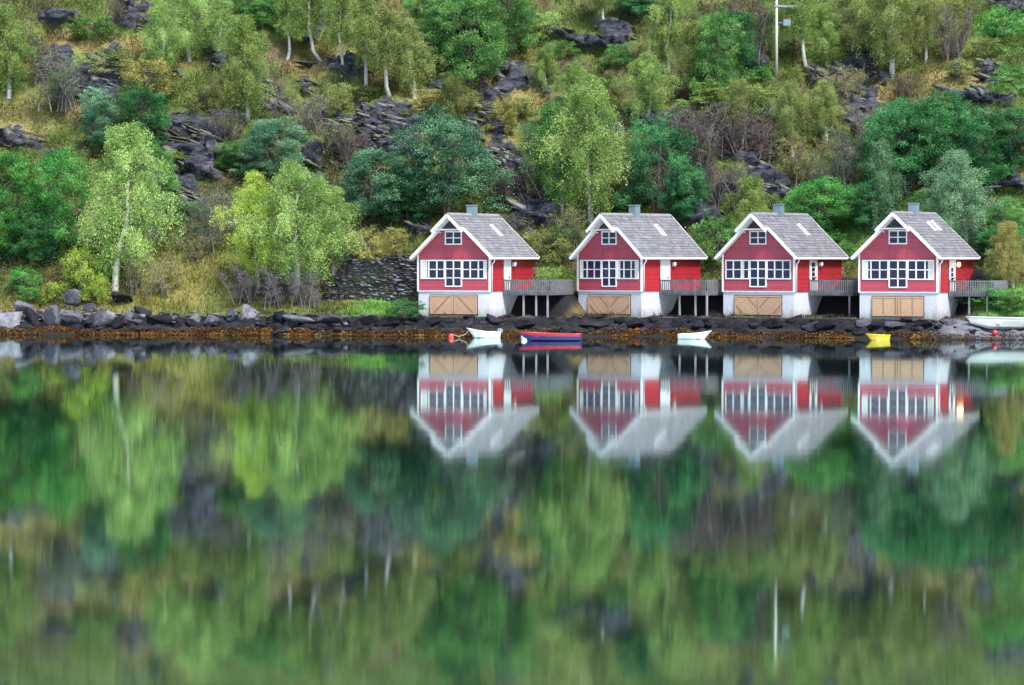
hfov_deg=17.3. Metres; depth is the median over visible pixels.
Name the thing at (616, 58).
shrub
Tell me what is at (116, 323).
boulder
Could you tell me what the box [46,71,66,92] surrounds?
shrub
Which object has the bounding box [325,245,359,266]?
shrub
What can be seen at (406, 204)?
leafy tree
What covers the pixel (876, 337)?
rowing boat
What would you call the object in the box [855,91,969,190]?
leafy tree
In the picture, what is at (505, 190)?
bare shrub
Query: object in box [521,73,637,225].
birch tree
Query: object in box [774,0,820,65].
birch tree
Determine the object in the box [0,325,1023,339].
seaweed
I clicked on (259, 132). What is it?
leafy tree
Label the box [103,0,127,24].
bare shrub
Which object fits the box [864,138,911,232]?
birch tree
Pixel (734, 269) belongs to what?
window
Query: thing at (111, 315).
boulder
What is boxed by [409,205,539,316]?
boathouse
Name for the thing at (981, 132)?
leafy tree
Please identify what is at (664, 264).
door
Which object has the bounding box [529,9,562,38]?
shrub
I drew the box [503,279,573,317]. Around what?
wooden deck
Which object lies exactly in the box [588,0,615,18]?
birch tree
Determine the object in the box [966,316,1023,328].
rowing boat
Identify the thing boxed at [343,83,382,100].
shrub
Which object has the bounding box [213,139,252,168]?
shrub
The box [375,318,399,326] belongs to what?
boulder
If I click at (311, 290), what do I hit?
bare shrub
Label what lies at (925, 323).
boulder
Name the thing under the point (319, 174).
shrub
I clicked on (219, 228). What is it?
bare shrub
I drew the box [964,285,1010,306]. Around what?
shrub
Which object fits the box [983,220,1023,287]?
birch tree
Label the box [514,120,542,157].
bare shrub
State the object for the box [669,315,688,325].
boulder
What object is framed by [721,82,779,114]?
shrub
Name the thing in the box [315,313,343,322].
boulder
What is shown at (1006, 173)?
shrub
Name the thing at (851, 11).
birch tree
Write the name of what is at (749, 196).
birch tree
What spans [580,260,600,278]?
window
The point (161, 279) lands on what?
bare shrub
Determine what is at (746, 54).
leafy tree
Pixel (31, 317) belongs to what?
boulder
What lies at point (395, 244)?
shrub
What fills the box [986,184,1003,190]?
boulder
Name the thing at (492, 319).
boulder
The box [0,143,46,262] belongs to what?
leafy tree
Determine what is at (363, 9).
birch tree
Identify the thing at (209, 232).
bare shrub
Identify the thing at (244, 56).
birch tree
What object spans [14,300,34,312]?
boulder
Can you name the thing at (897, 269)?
window
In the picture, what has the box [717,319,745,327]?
boulder
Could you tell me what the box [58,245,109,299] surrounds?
shrub
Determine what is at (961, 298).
shrub
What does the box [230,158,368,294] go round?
birch tree
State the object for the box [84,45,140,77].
shrub
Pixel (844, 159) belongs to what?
bare shrub
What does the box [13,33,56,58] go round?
shrub
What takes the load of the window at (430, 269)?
in the boathouse at (470, 260)
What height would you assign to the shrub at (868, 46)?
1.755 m
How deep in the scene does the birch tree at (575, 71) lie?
265.42 m
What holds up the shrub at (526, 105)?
on the hillside
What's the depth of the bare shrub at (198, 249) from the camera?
251.81 m
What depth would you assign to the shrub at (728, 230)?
248.12 m
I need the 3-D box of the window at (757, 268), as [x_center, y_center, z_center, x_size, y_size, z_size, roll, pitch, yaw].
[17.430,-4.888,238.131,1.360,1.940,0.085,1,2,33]
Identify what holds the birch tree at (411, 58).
on the hillside
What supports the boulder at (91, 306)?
on the hillside
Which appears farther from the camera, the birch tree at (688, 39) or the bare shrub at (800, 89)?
the birch tree at (688, 39)
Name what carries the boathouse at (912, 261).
on the hillside
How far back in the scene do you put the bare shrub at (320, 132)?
266.50 m
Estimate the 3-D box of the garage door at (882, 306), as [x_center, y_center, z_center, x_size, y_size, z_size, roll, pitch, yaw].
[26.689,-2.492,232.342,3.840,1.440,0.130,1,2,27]
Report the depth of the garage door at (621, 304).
241.71 m
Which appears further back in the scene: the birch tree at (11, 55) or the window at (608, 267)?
the birch tree at (11, 55)
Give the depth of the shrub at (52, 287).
247.10 m
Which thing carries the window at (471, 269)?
in the boathouse at (470, 260)
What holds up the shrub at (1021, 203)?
on the hillside
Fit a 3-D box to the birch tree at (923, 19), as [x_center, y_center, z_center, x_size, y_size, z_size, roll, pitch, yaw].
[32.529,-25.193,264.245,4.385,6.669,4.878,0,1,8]
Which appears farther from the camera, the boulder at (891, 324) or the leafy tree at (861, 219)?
the leafy tree at (861, 219)
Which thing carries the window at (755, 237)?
in the boathouse at (775, 260)
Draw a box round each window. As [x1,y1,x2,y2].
[421,260,444,278]
[445,231,461,244]
[445,260,461,286]
[462,260,486,278]
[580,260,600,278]
[601,231,616,244]
[601,260,616,286]
[616,260,638,278]
[725,260,748,278]
[749,231,766,244]
[749,260,766,286]
[766,260,790,278]
[862,260,888,279]
[888,260,906,287]
[889,230,906,243]
[907,260,933,279]
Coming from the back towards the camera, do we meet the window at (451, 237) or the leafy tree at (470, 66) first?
the leafy tree at (470, 66)
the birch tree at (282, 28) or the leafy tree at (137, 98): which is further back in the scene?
the birch tree at (282, 28)
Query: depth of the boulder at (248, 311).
243.02 m
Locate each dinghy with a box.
[466,328,502,337]
[677,331,710,338]
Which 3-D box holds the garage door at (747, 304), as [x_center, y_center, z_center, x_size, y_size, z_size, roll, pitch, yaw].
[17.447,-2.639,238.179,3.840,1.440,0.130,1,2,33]
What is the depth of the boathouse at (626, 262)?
242.05 m
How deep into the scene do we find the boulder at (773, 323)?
234.77 m
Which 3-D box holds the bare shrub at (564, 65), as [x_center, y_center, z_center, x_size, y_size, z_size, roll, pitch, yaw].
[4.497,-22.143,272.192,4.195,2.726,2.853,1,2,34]
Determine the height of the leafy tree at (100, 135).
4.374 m
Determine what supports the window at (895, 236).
in the boathouse at (912, 261)
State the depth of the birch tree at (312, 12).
278.62 m
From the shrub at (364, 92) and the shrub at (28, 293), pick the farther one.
the shrub at (364, 92)
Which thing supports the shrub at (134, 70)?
on the hillside
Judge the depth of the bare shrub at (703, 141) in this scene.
254.97 m
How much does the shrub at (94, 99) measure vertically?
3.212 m
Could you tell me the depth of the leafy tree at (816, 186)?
247.68 m
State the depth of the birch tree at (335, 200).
246.75 m
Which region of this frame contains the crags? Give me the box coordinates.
[0,0,1018,230]
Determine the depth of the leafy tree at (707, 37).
264.59 m
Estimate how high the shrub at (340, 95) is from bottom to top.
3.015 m
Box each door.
[430,295,477,314]
[504,260,510,289]
[588,294,630,314]
[660,260,669,289]
[734,295,781,315]
[809,260,817,289]
[872,296,923,316]
[949,260,955,290]
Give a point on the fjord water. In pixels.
(228, 509)
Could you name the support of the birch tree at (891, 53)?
on the hillside
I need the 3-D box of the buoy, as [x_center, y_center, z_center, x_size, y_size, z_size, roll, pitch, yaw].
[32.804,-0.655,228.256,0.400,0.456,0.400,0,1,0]
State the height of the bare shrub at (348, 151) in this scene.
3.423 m
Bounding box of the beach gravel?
[918,319,1023,339]
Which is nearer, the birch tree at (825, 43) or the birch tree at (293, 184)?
the birch tree at (293, 184)
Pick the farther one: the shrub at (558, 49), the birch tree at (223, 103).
the shrub at (558, 49)
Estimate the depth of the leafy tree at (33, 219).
251.48 m
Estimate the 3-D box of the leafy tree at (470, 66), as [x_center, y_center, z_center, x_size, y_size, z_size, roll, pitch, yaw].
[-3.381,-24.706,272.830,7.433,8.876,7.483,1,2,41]
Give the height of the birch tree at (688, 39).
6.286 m
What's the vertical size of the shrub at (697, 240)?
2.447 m
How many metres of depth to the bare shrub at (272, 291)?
244.52 m
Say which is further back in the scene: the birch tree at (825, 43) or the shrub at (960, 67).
the birch tree at (825, 43)
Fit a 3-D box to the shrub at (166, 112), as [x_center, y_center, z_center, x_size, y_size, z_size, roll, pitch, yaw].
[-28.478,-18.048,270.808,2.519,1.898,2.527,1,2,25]
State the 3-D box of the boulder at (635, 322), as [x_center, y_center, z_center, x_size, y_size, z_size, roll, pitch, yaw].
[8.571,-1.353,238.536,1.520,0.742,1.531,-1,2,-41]
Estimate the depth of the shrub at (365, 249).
246.77 m
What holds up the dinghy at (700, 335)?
on the fjord water
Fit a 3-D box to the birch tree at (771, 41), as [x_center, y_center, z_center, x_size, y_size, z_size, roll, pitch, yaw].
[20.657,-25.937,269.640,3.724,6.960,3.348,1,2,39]
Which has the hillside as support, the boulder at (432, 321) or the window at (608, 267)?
the boulder at (432, 321)
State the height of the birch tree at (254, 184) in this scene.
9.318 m
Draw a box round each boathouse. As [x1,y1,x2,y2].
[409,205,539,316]
[569,205,707,317]
[714,204,848,317]
[850,203,980,319]
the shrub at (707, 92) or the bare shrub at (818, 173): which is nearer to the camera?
the bare shrub at (818, 173)
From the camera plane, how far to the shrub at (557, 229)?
253.47 m
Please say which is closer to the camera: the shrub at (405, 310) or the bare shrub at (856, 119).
the shrub at (405, 310)
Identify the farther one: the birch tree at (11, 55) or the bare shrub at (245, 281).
the birch tree at (11, 55)
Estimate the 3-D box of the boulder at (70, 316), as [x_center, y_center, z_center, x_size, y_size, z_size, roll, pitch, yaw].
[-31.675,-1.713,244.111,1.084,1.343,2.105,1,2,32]
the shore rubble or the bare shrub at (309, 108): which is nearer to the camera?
the shore rubble
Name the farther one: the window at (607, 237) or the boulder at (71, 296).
the boulder at (71, 296)
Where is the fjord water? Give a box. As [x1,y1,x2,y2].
[0,335,1023,684]
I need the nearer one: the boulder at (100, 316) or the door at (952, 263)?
the door at (952, 263)
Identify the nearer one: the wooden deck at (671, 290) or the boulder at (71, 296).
the wooden deck at (671, 290)
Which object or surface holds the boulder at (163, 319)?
on the hillside
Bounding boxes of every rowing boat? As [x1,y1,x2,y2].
[519,331,581,340]
[866,333,890,340]
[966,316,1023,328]
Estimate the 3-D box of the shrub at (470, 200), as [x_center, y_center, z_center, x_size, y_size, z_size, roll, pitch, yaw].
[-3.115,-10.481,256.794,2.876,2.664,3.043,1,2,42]
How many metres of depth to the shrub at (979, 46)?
263.33 m
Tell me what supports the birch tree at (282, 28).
on the hillside
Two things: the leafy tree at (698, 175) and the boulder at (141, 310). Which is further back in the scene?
the leafy tree at (698, 175)
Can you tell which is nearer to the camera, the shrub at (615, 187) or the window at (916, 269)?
the window at (916, 269)
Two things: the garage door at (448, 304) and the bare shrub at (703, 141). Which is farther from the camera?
the bare shrub at (703, 141)
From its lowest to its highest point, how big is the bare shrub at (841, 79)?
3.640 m
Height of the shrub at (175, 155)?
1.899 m
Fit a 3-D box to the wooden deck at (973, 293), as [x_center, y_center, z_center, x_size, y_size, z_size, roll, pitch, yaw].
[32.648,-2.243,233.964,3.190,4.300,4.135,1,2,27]
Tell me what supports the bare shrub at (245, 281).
on the hillside
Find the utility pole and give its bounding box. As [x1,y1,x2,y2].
[773,0,799,77]
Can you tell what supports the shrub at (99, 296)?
on the hillside
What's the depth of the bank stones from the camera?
243.88 m
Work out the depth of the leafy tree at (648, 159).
254.15 m
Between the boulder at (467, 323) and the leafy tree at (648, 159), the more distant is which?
the leafy tree at (648, 159)
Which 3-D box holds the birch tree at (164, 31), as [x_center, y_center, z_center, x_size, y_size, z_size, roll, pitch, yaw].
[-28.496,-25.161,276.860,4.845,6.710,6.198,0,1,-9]
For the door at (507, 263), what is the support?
in the boathouse at (470, 260)
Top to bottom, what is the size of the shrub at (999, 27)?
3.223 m
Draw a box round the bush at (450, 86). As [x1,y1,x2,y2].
[427,71,482,124]
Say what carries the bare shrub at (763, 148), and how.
on the hillside
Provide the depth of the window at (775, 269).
237.21 m
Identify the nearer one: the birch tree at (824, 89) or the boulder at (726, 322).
the boulder at (726, 322)
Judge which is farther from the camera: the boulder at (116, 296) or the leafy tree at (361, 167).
the leafy tree at (361, 167)
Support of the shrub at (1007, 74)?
on the hillside
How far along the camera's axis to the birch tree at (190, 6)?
279.12 m
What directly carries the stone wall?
on the hillside
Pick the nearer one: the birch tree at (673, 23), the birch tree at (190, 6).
the birch tree at (673, 23)
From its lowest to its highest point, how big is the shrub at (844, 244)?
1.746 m
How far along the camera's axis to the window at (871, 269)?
233.02 m
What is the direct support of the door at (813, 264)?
in the boathouse at (775, 260)
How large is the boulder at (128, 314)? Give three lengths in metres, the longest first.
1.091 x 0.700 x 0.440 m
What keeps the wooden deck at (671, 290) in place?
on the hillside
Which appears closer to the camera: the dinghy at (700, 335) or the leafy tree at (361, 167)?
the dinghy at (700, 335)
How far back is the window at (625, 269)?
240.71 m
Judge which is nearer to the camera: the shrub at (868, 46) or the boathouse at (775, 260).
the boathouse at (775, 260)
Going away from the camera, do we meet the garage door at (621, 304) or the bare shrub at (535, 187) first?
the garage door at (621, 304)
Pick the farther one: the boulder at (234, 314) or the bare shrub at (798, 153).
the bare shrub at (798, 153)
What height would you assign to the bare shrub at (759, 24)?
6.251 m
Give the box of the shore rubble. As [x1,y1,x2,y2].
[2,310,977,335]
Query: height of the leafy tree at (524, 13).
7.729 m
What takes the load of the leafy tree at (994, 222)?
on the hillside
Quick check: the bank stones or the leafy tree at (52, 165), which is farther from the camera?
the leafy tree at (52, 165)
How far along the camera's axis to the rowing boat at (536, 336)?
224.78 m
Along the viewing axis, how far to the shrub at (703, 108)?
263.61 m
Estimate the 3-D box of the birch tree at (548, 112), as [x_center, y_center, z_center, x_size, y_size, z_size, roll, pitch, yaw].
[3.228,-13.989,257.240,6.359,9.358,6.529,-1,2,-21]
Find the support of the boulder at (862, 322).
on the hillside
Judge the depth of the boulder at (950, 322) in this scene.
229.46 m
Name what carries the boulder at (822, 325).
on the hillside
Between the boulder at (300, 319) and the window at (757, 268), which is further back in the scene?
the boulder at (300, 319)
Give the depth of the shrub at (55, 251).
252.79 m
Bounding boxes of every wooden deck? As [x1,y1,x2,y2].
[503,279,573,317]
[660,279,722,315]
[809,279,859,315]
[949,280,1010,313]
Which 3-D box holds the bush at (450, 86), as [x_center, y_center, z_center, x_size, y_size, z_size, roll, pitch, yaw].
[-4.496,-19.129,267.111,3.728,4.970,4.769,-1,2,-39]
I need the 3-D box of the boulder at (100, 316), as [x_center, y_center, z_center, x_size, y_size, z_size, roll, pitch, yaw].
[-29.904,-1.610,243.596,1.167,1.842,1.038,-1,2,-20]
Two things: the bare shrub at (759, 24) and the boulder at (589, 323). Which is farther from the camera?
the bare shrub at (759, 24)
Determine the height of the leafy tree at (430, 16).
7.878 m
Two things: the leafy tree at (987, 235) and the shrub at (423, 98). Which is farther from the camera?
the shrub at (423, 98)
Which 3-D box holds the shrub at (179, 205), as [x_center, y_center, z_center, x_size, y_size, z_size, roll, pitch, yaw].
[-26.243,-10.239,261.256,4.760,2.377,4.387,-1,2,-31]
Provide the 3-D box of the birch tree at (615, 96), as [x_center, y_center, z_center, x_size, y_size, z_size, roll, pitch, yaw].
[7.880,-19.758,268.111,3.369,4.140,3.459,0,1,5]
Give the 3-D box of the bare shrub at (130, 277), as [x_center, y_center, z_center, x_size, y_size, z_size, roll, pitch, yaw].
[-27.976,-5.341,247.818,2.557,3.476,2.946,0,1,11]
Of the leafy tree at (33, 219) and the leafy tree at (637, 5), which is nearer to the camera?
the leafy tree at (33, 219)
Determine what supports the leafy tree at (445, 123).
on the hillside
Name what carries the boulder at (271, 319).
on the hillside
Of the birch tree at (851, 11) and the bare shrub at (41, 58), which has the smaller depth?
the birch tree at (851, 11)
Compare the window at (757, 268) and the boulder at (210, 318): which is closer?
the window at (757, 268)
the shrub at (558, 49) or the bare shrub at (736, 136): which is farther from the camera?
the shrub at (558, 49)
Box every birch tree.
[0,2,44,98]
[73,119,190,291]
[138,0,193,76]
[148,0,222,61]
[203,0,235,51]
[203,61,246,118]
[209,168,299,292]
[212,12,283,119]
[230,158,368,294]
[272,0,306,59]
[285,0,327,61]
[297,184,362,274]
[320,0,359,77]
[340,0,380,88]
[363,0,406,95]
[376,16,445,99]
[516,100,600,218]
[518,43,563,91]
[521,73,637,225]
[548,60,587,119]
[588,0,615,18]
[598,69,629,113]
[611,49,680,119]
[635,0,706,71]
[666,20,727,97]
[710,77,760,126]
[720,175,787,239]
[755,0,790,57]
[761,80,821,156]
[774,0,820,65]
[796,79,853,141]
[802,1,849,68]
[819,0,891,51]
[837,0,941,79]
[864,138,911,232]
[901,0,953,63]
[918,149,1010,252]
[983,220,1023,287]
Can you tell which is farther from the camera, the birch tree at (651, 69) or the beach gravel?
the birch tree at (651, 69)
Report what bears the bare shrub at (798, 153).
on the hillside
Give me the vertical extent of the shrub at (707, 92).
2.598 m
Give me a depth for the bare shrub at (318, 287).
247.39 m
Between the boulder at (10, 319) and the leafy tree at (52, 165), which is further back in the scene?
the leafy tree at (52, 165)
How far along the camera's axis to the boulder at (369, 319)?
240.02 m
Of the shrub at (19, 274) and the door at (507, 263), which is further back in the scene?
the shrub at (19, 274)
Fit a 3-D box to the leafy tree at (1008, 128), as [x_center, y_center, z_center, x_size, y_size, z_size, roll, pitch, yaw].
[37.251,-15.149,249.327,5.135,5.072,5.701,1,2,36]
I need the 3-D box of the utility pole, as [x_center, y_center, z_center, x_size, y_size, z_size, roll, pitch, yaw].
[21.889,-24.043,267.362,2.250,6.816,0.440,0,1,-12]
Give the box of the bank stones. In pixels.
[0,309,411,324]
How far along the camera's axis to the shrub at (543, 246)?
250.99 m
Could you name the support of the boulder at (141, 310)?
on the hillside
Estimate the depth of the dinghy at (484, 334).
233.34 m
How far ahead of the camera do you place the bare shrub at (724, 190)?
254.24 m
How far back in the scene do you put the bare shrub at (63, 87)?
273.83 m
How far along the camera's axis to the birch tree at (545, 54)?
271.36 m
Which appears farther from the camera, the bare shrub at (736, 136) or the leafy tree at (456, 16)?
the leafy tree at (456, 16)
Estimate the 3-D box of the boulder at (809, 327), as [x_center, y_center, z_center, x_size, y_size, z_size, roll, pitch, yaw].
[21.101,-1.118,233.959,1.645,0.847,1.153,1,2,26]
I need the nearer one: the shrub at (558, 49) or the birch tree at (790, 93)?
the birch tree at (790, 93)
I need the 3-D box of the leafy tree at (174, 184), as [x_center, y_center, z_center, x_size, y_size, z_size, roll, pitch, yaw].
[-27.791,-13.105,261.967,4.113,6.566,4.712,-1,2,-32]
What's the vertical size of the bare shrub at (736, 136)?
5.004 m
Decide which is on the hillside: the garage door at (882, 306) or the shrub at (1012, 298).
the shrub at (1012, 298)
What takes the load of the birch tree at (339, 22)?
on the hillside
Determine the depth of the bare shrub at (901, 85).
260.12 m
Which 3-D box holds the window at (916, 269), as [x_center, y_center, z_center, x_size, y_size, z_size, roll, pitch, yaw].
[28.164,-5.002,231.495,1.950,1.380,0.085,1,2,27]
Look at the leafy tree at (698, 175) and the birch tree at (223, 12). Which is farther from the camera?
the birch tree at (223, 12)
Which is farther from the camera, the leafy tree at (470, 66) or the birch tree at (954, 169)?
the leafy tree at (470, 66)
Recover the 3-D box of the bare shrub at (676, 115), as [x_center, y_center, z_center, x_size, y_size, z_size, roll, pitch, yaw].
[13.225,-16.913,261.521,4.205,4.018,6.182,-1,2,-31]
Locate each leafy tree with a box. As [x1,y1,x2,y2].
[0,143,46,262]
[0,203,65,267]
[12,145,96,248]
[79,98,125,148]
[113,78,172,144]
[134,134,180,211]
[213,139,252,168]
[227,0,299,29]
[228,114,313,179]
[334,143,416,221]
[376,165,436,225]
[380,101,516,216]
[396,0,466,73]
[420,0,480,50]
[424,0,513,91]
[470,0,542,60]
[609,0,666,19]
[609,110,706,213]
[662,162,712,219]
[688,0,753,97]
[710,4,762,75]
[778,175,855,241]
[845,177,893,231]
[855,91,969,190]
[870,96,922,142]
[892,87,984,181]
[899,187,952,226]
[917,100,1020,184]
[973,194,1023,245]
[974,227,1023,258]
[984,105,1023,166]
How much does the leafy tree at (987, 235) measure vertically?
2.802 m
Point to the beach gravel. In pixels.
(980, 327)
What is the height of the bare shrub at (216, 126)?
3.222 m
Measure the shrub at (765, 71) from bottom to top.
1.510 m
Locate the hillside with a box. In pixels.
[0,0,1023,339]
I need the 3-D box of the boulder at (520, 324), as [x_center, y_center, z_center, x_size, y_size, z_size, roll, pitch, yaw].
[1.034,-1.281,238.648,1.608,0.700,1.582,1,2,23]
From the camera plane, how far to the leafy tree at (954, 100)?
248.05 m
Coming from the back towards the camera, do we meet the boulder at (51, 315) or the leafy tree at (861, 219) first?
the leafy tree at (861, 219)
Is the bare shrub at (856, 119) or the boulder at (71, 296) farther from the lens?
the bare shrub at (856, 119)
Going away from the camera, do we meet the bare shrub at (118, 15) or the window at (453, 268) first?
the window at (453, 268)
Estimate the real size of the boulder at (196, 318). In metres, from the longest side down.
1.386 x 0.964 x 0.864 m
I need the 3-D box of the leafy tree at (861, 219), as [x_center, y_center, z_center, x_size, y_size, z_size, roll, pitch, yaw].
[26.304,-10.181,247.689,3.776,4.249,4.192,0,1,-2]
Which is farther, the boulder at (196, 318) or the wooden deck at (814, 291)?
the boulder at (196, 318)
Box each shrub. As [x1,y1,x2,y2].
[5,265,46,291]
[12,286,46,304]
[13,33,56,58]
[25,37,62,84]
[26,43,90,111]
[37,281,62,301]
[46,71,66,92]
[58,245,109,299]
[61,12,125,39]
[76,83,111,119]
[82,275,111,304]
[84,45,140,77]
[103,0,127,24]
[115,247,150,293]
[116,56,184,97]
[139,247,189,296]
[145,108,169,128]
[147,196,208,223]
[163,150,189,170]
[163,231,209,262]
[177,190,236,253]
[183,83,222,110]
[197,102,254,139]
[200,184,243,247]
[213,261,265,303]
[255,263,298,309]
[262,86,336,137]
[281,268,322,306]
[298,171,330,200]
[306,259,338,300]
[310,116,363,159]
[325,81,357,115]
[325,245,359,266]
[329,125,373,164]
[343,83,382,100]
[346,225,388,259]
[379,227,414,258]
[384,298,425,318]
[400,88,452,115]
[429,83,491,110]
[454,188,489,213]
[483,94,524,134]
[485,170,531,205]
[488,160,558,205]
[502,96,541,118]
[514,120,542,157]
[521,226,574,261]
[526,266,561,290]
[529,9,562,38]
[540,39,581,60]
[545,222,579,247]
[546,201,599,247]
[547,53,592,75]
[590,161,637,217]
[598,42,635,69]
[642,101,712,147]
[664,96,707,119]
[670,99,734,194]
[675,157,754,210]
[678,80,728,108]
[685,96,772,158]
[685,210,740,261]
[689,231,707,248]
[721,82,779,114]
[728,0,778,63]
[742,115,789,164]
[745,63,776,81]
[759,126,857,184]
[780,77,839,115]
[799,149,847,206]
[813,61,873,105]
[820,121,866,198]
[835,241,856,261]
[845,92,885,150]
[846,40,873,55]
[887,74,927,100]
[928,0,978,61]
[942,57,975,77]
[955,284,975,302]
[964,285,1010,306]
[965,35,1006,59]
[965,160,1019,184]
[976,5,1023,44]
[985,60,1023,94]
[989,289,1023,312]
[1006,197,1023,224]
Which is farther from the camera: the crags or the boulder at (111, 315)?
the crags
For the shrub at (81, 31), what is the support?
on the hillside
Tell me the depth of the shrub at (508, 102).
266.68 m
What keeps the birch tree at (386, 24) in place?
on the hillside
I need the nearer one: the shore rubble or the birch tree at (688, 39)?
the shore rubble
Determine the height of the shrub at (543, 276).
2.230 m
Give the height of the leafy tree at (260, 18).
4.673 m
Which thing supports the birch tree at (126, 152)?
on the hillside
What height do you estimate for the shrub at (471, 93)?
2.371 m
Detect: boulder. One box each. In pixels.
[0,311,22,328]
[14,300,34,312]
[25,308,40,326]
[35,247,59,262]
[41,305,60,325]
[61,289,82,305]
[61,310,83,322]
[81,303,96,311]
[92,308,108,327]
[106,310,115,318]
[111,291,133,302]
[111,317,122,330]
[124,308,132,319]
[134,306,151,316]
[147,314,172,324]
[186,313,200,322]
[203,314,218,325]
[225,309,238,321]
[241,304,258,318]
[266,316,276,322]
[282,314,315,322]
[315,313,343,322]
[357,315,378,324]
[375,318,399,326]
[427,316,444,326]
[460,318,472,326]
[487,314,501,324]
[513,320,534,328]
[579,320,607,327]
[626,318,645,327]
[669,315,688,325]
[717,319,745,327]
[759,318,782,327]
[802,320,819,331]
[814,320,835,330]
[855,318,871,327]
[884,321,904,328]
[913,319,932,326]
[945,319,957,325]
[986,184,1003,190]
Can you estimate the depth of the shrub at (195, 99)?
272.35 m
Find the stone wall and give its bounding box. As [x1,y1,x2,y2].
[314,254,418,302]
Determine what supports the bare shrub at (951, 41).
on the hillside

